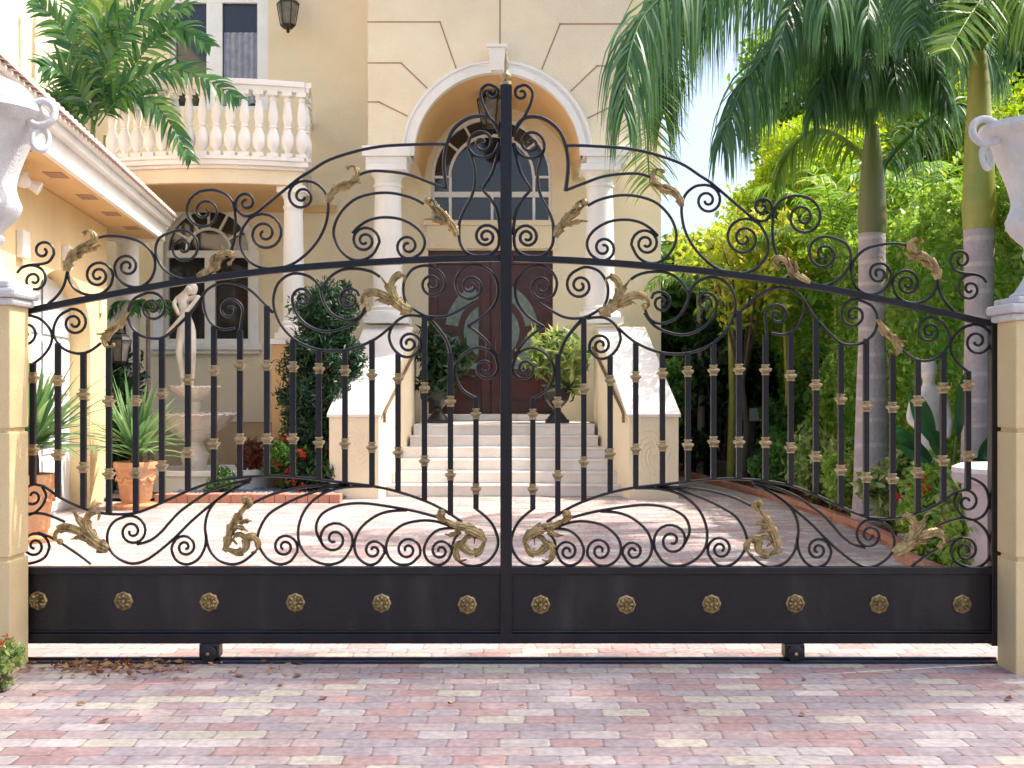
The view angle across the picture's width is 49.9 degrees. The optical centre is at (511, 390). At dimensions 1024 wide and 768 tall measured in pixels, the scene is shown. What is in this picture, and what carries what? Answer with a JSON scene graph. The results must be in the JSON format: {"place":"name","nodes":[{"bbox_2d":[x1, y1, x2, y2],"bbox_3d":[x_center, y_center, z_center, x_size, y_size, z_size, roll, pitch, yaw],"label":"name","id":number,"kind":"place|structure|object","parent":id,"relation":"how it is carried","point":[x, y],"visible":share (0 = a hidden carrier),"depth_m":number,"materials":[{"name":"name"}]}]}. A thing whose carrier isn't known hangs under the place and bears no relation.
{"place":"outdoors","nodes":[
{"label":"outdoors","id":0,"kind":"place"},
{"bbox_2d":[0,476,1023,767],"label":"driveway","id":1,"kind":"structure","parent":0,"point":[732,716],"depth_m":5.84,"materials":[{"name":"brick"}]},
{"bbox_2d":[0,634,27,692],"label":"flower plant","id":2,"kind":"object","parent":1,"relation":"on","point":[9,655],"visible":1,"depth_m":5.89,"materials":[{"name":"green plant"}]},
{"bbox_2d":[0,287,39,674],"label":"gate pillar","id":3,"kind":"structure","parent":1,"relation":"on","point":[16,304],"depth_m":6.26,"materials":[{"name":"beige stone"}]},
{"bbox_2d":[0,76,58,290],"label":"stone urn","id":4,"kind":"object","parent":3,"relation":"on","point":[26,119],"visible":1,"depth_m":6.24,"materials":[{"name":"white stone"}]},
{"bbox_2d":[25,359,129,543],"bbox_3d":[-5.203,0.502,11.708,2.131,2.196,2.068,0,0,-29],"label":"potted yucca","id":5,"kind":"object","parent":1,"relation":"on","point":[45,432],"visible":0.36,"depth_m":11.60,"materials":[{"name":"plant"}]},
{"bbox_2d":[114,241,139,492],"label":"garden column","id":6,"kind":"structure","parent":1,"relation":"on","point":[128,248],"depth_m":17.45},
{"bbox_2d":[108,325,131,369],"bbox_3d":[-6.097,-0.728,17.041,0.329,0.812,0.691,0,0,-28],"label":"wall lantern","id":7,"kind":"object","parent":6,"relation":"attached to","point":[120,339],"depth_m":16.81,"materials":[{"name":"black metal"}]},
{"bbox_2d":[108,334,150,492],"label":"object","id":8,"kind":"object","parent":1,"relation":"on","point":[119,377],"visible":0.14,"depth_m":17.07,"materials":[{"name":"green plant"}]},
{"bbox_2d":[65,368,204,510],"bbox_3d":[-5.117,0.635,15.097,1.962,1.930,2.023,0,0,0],"label":"potted yucca","id":9,"kind":"object","parent":1,"relation":"on","point":[148,426],"visible":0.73,"depth_m":14.82,"materials":[{"name":"plant"}]},
{"bbox_2d":[25,0,250,170],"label":"areca palm","id":10,"kind":"object","parent":1,"relation":"on","point":[91,82],"visible":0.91,"depth_m":17.48,"materials":[{"name":"green plant"}]},
{"bbox_2d":[112,486,344,497],"bbox_3d":[-4.225,1.550,18.200,3.550,0.001,4.600,0,0,0],"label":"planting bed","id":11,"kind":"object","parent":1,"relation":"on","point":[115,495],"visible":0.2,"depth_m":16.32,"materials":[{"name":"soil"}]},
{"bbox_2d":[107,299,178,459],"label":"palm","id":12,"kind":"object","parent":11,"relation":"on","point":[136,307],"visible":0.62,"depth_m":17.38,"materials":[{"name":"green plant"}]},
{"bbox_2d":[151,385,274,492],"bbox_3d":[-4.769,0.756,17.400,2.140,1.688,1.605,0,0,0],"label":"tiered fountain","id":13,"kind":"object","parent":11,"relation":"on","point":[200,467],"visible":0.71,"depth_m":17.07,"materials":[{"name":"beige stone"}]},
{"bbox_2d":[166,284,199,385],"bbox_3d":[-5.164,-0.868,17.358,0.516,1.690,0.324,0,0,0],"label":"bathing statue","id":14,"kind":"object","parent":13,"relation":"on","point":[183,299],"visible":0.75,"depth_m":17.32,"materials":[{"name":"white stone"}]},
{"bbox_2d":[202,463,237,492],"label":"ground fern","id":15,"kind":"object","parent":11,"relation":"on","point":[222,473],"visible":0.55,"depth_m":16.25,"materials":[{"name":"green plant"}]},
{"bbox_2d":[235,435,272,470],"bbox_3d":[-3.949,1.152,17.277,0.794,0.902,0.714,0,0,30],"label":"bromeliad","id":16,"kind":"object","parent":11,"relation":"on","point":[252,454],"visible":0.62,"depth_m":17.08,"materials":[{"name":"red plant"}]},
{"bbox_2d":[170,486,339,492],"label":"pebbles","id":17,"kind":"object","parent":11,"relation":"on","point":[268,489],"visible":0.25,"depth_m":16.36,"materials":[{"name":"white gravel"}]},
{"bbox_2d":[260,434,313,489],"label":"flowering shrub","id":18,"kind":"object","parent":11,"relation":"on","point":[279,453],"visible":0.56,"depth_m":16.49,"materials":[{"name":"green plant"}]},
{"bbox_2d":[280,447,334,491],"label":"flowering shrub","id":19,"kind":"object","parent":11,"relation":"on","point":[305,468],"visible":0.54,"depth_m":16.33,"materials":[{"name":"green plant"}]},
{"bbox_2d":[270,276,368,485],"bbox_3d":[-2.934,-0.039,16.998,1.691,3.471,1.337,0,0,0],"label":"conifer shrub","id":20,"kind":"object","parent":11,"relation":"on","point":[311,314],"visible":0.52,"depth_m":16.71,"materials":[{"name":"green plant"}]},
{"bbox_2d":[155,493,341,502],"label":"bed kerb","id":21,"kind":"structure","parent":1,"relation":"on","point":[277,498],"depth_m":15.68,"materials":[{"name":"red brick"}]},
{"bbox_2d":[28,657,997,662],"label":"gate track","id":22,"kind":"structure","parent":1,"relation":"on","point":[575,659],"depth_m":6.49,"materials":[{"name":"black metal"}]},
{"bbox_2d":[16,50,1000,661],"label":"sliding gate","id":23,"kind":"structure","parent":22,"relation":"on","point":[212,610],"depth_m":6.49,"materials":[{"name":"metal"}]},
{"bbox_2d":[19,656,1012,722],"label":"leaf litter","id":24,"kind":"object","parent":1,"relation":"on","point":[126,664],"visible":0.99,"depth_m":6.32,"materials":[{"name":"brown plant"}]},
{"bbox_2d":[665,356,697,427],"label":"garden bush","id":25,"kind":"object","parent":1,"relation":"on","point":[674,367],"visible":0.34,"depth_m":19.28,"materials":[{"name":"green plant"}]},
{"bbox_2d":[679,469,942,565],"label":"garden kerb","id":26,"kind":"structure","parent":1,"relation":"on","point":[910,558],"depth_m":13.62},
{"bbox_2d":[679,468,951,565],"bbox_3d":[5.800,1.570,14.700,6.400,0.001,15.600,0,0,0],"label":"flower bed","id":27,"kind":"object","parent":1,"relation":"on","point":[798,493],"visible":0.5,"depth_m":15.92,"materials":[{"name":"green plant"}]},
{"bbox_2d":[644,273,716,474],"bbox_3d":[3.496,-0.295,20.600,2.193,3.794,2.351,0,0,0],"label":"slim tree","id":28,"kind":"object","parent":27,"relation":"on","point":[701,409],"visible":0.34,"depth_m":20.54,"materials":[{"name":"green plant"}]},
{"bbox_2d":[679,397,742,473],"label":"garden bush","id":29,"kind":"object","parent":27,"relation":"on","point":[700,448],"visible":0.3,"depth_m":20.52,"materials":[{"name":"green plant"}]},
{"bbox_2d":[661,227,762,469],"bbox_3d":[3.580,-0.853,22.120,3.154,4.930,2.702,0,0,0],"label":"broadleaf tree","id":30,"kind":"object","parent":27,"relation":"on","point":[682,323],"visible":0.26,"depth_m":21.39,"materials":[{"name":"green plant"}]},
{"bbox_2d":[667,311,761,459],"bbox_3d":[3.829,0.065,20.494,1.894,3.077,1.686,0,0,0],"label":"garden bush","id":31,"kind":"object","parent":27,"relation":"on","point":[708,334],"visible":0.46,"depth_m":20.36,"materials":[{"name":"green plant"}]},
{"bbox_2d":[693,287,755,457],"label":"slim tree","id":32,"kind":"object","parent":27,"relation":"on","point":[752,439],"visible":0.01,"depth_m":21.44,"materials":[{"name":"green plant"}]},
{"bbox_2d":[663,264,788,480],"bbox_3d":[3.810,-0.298,19.207,2.354,3.800,2.199,0,0,0],"label":"slim tree","id":33,"kind":"object","parent":27,"relation":"on","point":[731,459],"visible":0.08,"depth_m":19.15,"materials":[{"name":"plant"}]},
{"bbox_2d":[717,400,743,480],"bbox_3d":[3.880,0.878,19.400,0.520,1.444,0.360,0,0,0],"label":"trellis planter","id":34,"kind":"object","parent":27,"relation":"on","point":[721,468],"visible":0.31,"depth_m":19.39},
{"bbox_2d":[664,205,824,484],"bbox_3d":[3.816,-0.710,17.987,2.505,4.631,1.941,0,0,25],"label":"yellow tree","id":35,"kind":"object","parent":27,"relation":"on","point":[744,262],"visible":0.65,"depth_m":17.76,"materials":[{"name":"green plant"}]},
{"bbox_2d":[718,335,783,448],"bbox_3d":[5.118,0.215,22.007,2.634,2.785,2.512,0,0,-40],"label":"garden bush","id":36,"kind":"object","parent":27,"relation":"on","point":[773,384],"visible":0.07,"depth_m":21.20,"materials":[{"name":"green plant"}]},
{"bbox_2d":[749,408,761,451],"bbox_3d":[4.658,0.962,21.005,0.267,1.276,0.050,0,0,0],"label":"garden sign","id":37,"kind":"object","parent":27,"relation":"on","point":[753,414],"visible":0.56,"depth_m":20.98,"materials":[{"name":"grey metal"}]},
{"bbox_2d":[747,424,794,484],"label":"green shrub","id":38,"kind":"object","parent":27,"relation":"on","point":[773,432],"visible":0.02,"depth_m":18.52,"materials":[{"name":"green plant"}]},
{"bbox_2d":[746,430,798,492],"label":"green shrub","id":39,"kind":"object","parent":27,"relation":"on","point":[777,451],"visible":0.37,"depth_m":16.81,"materials":[{"name":"green plant"}]},
{"bbox_2d":[757,359,823,437],"bbox_3d":[5.497,0.479,19.390,2.231,2.257,1.799,0,0,0],"label":"garden bush","id":40,"kind":"object","parent":27,"relation":"on","point":[777,415],"visible":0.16,"depth_m":19.24,"materials":[{"name":"green plant"}]},
{"bbox_2d":[781,437,819,490],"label":"green shrub","id":41,"kind":"object","parent":27,"relation":"on","point":[785,464],"visible":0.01,"depth_m":16.34,"materials":[{"name":"green plant"}]},
{"bbox_2d":[597,0,1011,525],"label":"royal palm","id":42,"kind":"object","parent":27,"relation":"on","point":[868,81],"visible":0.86,"depth_m":12.16,"materials":[{"name":"green plant"}]},
{"bbox_2d":[719,110,892,263],"bbox_3d":[5.557,-1.908,21.017,3.324,7.037,3.345,0,0,0],"label":"lime tree","id":43,"kind":"object","parent":27,"relation":"on","point":[783,136],"visible":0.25,"depth_m":20.43,"materials":[{"name":"green plant"}]},
{"bbox_2d":[778,424,854,504],"bbox_3d":[4.324,1.028,15.166,1.143,1.156,1.276,0,0,0],"label":"variegated shrub","id":44,"kind":"object","parent":27,"relation":"on","point":[803,471],"visible":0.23,"depth_m":15.03,"materials":[{"name":"green plant"}]},
{"bbox_2d":[799,342,833,417],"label":"garden bush","id":45,"kind":"object","parent":27,"relation":"on","point":[807,397],"visible":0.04,"depth_m":18.56,"materials":[{"name":"green plant"}]},
{"bbox_2d":[819,447,853,515],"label":"ixora shrub","id":46,"kind":"object","parent":27,"relation":"on","point":[830,479],"visible":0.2,"depth_m":13.42,"materials":[{"name":"green plant"}]},
{"bbox_2d":[821,433,853,511],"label":"variegated shrub","id":47,"kind":"object","parent":27,"relation":"on","point":[848,443],"visible":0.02,"depth_m":14.23,"materials":[{"name":"green plant"}]},
{"bbox_2d":[726,170,1023,463],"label":"ficus hedge","id":48,"kind":"object","parent":27,"relation":"on","point":[938,231],"visible":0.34,"depth_m":14.02,"materials":[{"name":"green plant"}]},
{"bbox_2d":[850,446,912,528],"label":"variegated shrub","id":49,"kind":"object","parent":27,"relation":"on","point":[878,490],"visible":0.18,"depth_m":11.90,"materials":[{"name":"green plant"}]},
{"bbox_2d":[875,455,904,530],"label":"ixora shrub","id":50,"kind":"object","parent":27,"relation":"on","point":[885,462],"depth_m":12.56,"materials":[{"name":"green plant"}]},
{"bbox_2d":[830,151,963,235],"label":"feather palm","id":51,"kind":"object","parent":27,"relation":"on","point":[912,182],"visible":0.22,"depth_m":16.66,"materials":[{"name":"green plant"}]},
{"bbox_2d":[895,449,951,536],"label":"ixora shrub","id":52,"kind":"object","parent":27,"relation":"on","point":[904,530],"visible":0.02,"depth_m":10.95,"materials":[{"name":"green plant"}]},
{"bbox_2d":[897,361,952,538],"bbox_3d":[4.397,0.635,11.600,0.520,1.930,0.440,0,0,0],"label":"garden statue","id":53,"kind":"object","parent":27,"relation":"on","point":[930,394],"visible":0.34,"depth_m":11.52,"materials":[{"name":"white stone"}]},
{"bbox_2d":[895,456,975,564],"bbox_3d":[4.097,1.104,10.165,1.049,1.005,0.954,0,0,-19],"label":"ixora shrub","id":54,"kind":"object","parent":27,"relation":"on","point":[930,482],"visible":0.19,"depth_m":10.11,"materials":[{"name":"green plant"}]},
{"bbox_2d":[886,374,986,466],"bbox_3d":[4.053,0.720,10.413,1.150,1.764,0.405,0,0,0],"label":"bird of paradise","id":55,"kind":"object","parent":27,"relation":"on","point":[929,432],"visible":0.49,"depth_m":10.35,"materials":[{"name":"green plant"}]},
{"bbox_2d":[924,469,963,542],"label":"variegated shrub","id":56,"kind":"object","parent":27,"relation":"on","point":[942,509],"visible":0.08,"depth_m":9.27,"materials":[{"name":"green plant"}]},
{"bbox_2d":[874,0,1023,462],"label":"royal palm","id":57,"kind":"object","parent":27,"relation":"on","point":[1003,20],"visible":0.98,"depth_m":10.85,"materials":[{"name":"green plant"}]},
{"bbox_2d":[927,501,975,565],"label":"ixora shrub","id":58,"kind":"object","parent":27,"relation":"on","point":[956,528],"visible":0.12,"depth_m":8.60,"materials":[{"name":"green plant"}]},
{"bbox_2d":[951,461,986,565],"bbox_3d":[3.779,1.075,8.500,0.720,1.050,0.720,0,0,0],"label":"round planter","id":59,"kind":"object","parent":27,"relation":"on","point":[978,470],"visible":0.34,"depth_m":8.38,"materials":[{"name":"white stone"}]},
{"bbox_2d":[986,303,1023,674],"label":"gate pillar","id":60,"kind":"structure","parent":1,"relation":"on","point":[1008,318],"depth_m":6.25,"materials":[{"name":"beige stone"}]},
{"bbox_2d":[968,115,1023,305],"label":"stone urn","id":61,"kind":"object","parent":60,"relation":"on","point":[1000,142],"visible":0.98,"depth_m":6.24,"materials":[{"name":"white stone"}]},
{"bbox_2d":[661,0,841,253],"label":"sky","id":62,"kind":"structure","parent":0,"point":[695,154],"materials":[{"name":"white"}]},
{"bbox_2d":[693,275,830,409],"bbox_3d":[4.825,-0.248,18.983,3.162,3.699,3.121,0,0,35],"label":"tree","id":63,"kind":"object","parent":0,"point":[813,297],"visible":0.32,"depth_m":18.78,"materials":[{"name":"green plant"}]},
{"bbox_2d":[742,160,917,436],"bbox_3d":[5.153,-1.018,17.415,3.023,5.239,2.823,0,0,26],"label":"tree","id":64,"kind":"object","parent":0,"point":[839,196],"visible":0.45,"depth_m":17.25,"materials":[{"name":"green plant"}]},
{"bbox_3d":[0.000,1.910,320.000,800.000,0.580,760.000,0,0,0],"label":"ground","id":65,"kind":"structure","parent":0,"visible":0},
{"bbox_2d":[0,49,176,514],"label":"garage wing","id":66,"kind":"structure","parent":65,"relation":"on","point":[88,180],"depth_m":14.03,"materials":[{"name":"beige paint"}]},
{"bbox_2d":[17,170,42,194],"bbox_3d":[-5.060,-2.195,11.534,0.280,0.251,0.284,0,0,-30],"label":"security light","id":67,"kind":"object","parent":66,"relation":"attached to","point":[26,181],"visible":0.87,"depth_m":11.52,"materials":[{"name":"white plastic"}]},
{"bbox_2d":[31,275,68,514],"bbox_3d":[-5.870,-0.025,13.737,0.045,3.350,2.900,0,0,-8],"label":"garage door","id":68,"kind":"structure","parent":66,"relation":"in","point":[39,346],"depth_m":14.12,"materials":[{"name":"white paint"}]},
{"bbox_2d":[0,0,680,498],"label":"house","id":69,"kind":"structure","parent":65,"relation":"on","point":[322,80],"depth_m":18.96,"materials":[{"name":"paint"}]},
{"bbox_2d":[150,212,262,353],"bbox_3d":[-5.675,-2.125,20.520,2.069,2.870,0.320,0,0,0],"label":"window","id":70,"kind":"structure","parent":69,"relation":"in","point":[210,239],"depth_m":20.66,"materials":[{"name":"clear glass"}]},
{"bbox_2d":[172,0,267,109],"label":"balcony door","id":71,"kind":"structure","parent":69,"relation":"in","point":[239,27],"depth_m":20.63,"materials":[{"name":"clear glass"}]},
{"bbox_2d":[276,0,299,32],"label":"wall lantern","id":72,"kind":"object","parent":69,"relation":"attached to","point":[287,11],"depth_m":19.99,"materials":[{"name":"black metal"}]},
{"bbox_2d":[415,320,477,422],"bbox_3d":[-1.230,-0.398,18.938,1.311,1.896,1.196,0,0,0],"label":"door planter","id":73,"kind":"object","parent":69,"relation":"on","point":[437,368],"visible":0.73,"depth_m":18.84,"materials":[{"name":"green plant"}]},
{"bbox_2d":[477,89,499,135],"bbox_3d":[-0.368,-5.116,19.300,0.510,1.285,0.442,0,0,0],"label":"hanging lantern","id":74,"kind":"object","parent":69,"relation":"hanging from","point":[492,107],"visible":0.56,"depth_m":19.16,"materials":[{"name":"black metal"}]},
{"bbox_2d":[429,251,552,413],"bbox_3d":[-0.401,-1.100,20.644,2.330,3.056,0.193,0,0,0],"label":"front door","id":75,"kind":"structure","parent":69,"relation":"in","point":[488,391],"depth_m":20.63,"materials":[{"name":"brown wood"}]},
{"bbox_2d":[432,118,550,219],"bbox_3d":[-0.382,-4.137,20.630,2.236,1.975,0.100,0,0,0],"label":"window","id":76,"kind":"structure","parent":69,"relation":"in","point":[459,167],"depth_m":20.66,"materials":[{"name":"clear glass"}]},
{"bbox_2d":[515,323,592,422],"bbox_3d":[0.795,-0.330,19.006,1.285,1.761,1.174,0,0,22],"label":"door planter","id":77,"kind":"object","parent":69,"relation":"on","point":[571,365],"visible":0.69,"depth_m":18.88,"materials":[{"name":"green plant"}]},
{"bbox_2d":[687,192,758,299],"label":"lime tree","id":78,"kind":"object","parent":65,"relation":"on","point":[720,224],"depth_m":24.23,"materials":[{"name":"green plant"}]},
{"bbox_2d":[726,27,927,190],"bbox_3d":[10.158,-5.109,32.016,7.719,13.430,5.225,0,0,0],"label":"broadleaf tree","id":79,"kind":"object","parent":65,"relation":"on","point":[781,118],"visible":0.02,"depth_m":31.57,"materials":[{"name":"green plant"}]},
{"bbox_2d":[836,45,1023,219],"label":"lime tree","id":80,"kind":"object","parent":65,"relation":"on","point":[1009,110],"visible":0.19,"depth_m":23.04,"materials":[{"name":"green plant"}]},
{"bbox_2d":[922,27,1023,141],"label":"broadleaf tree","id":81,"kind":"object","parent":65,"relation":"on","point":[1018,64],"depth_m":24.54,"materials":[{"name":"green plant"}]}
]}

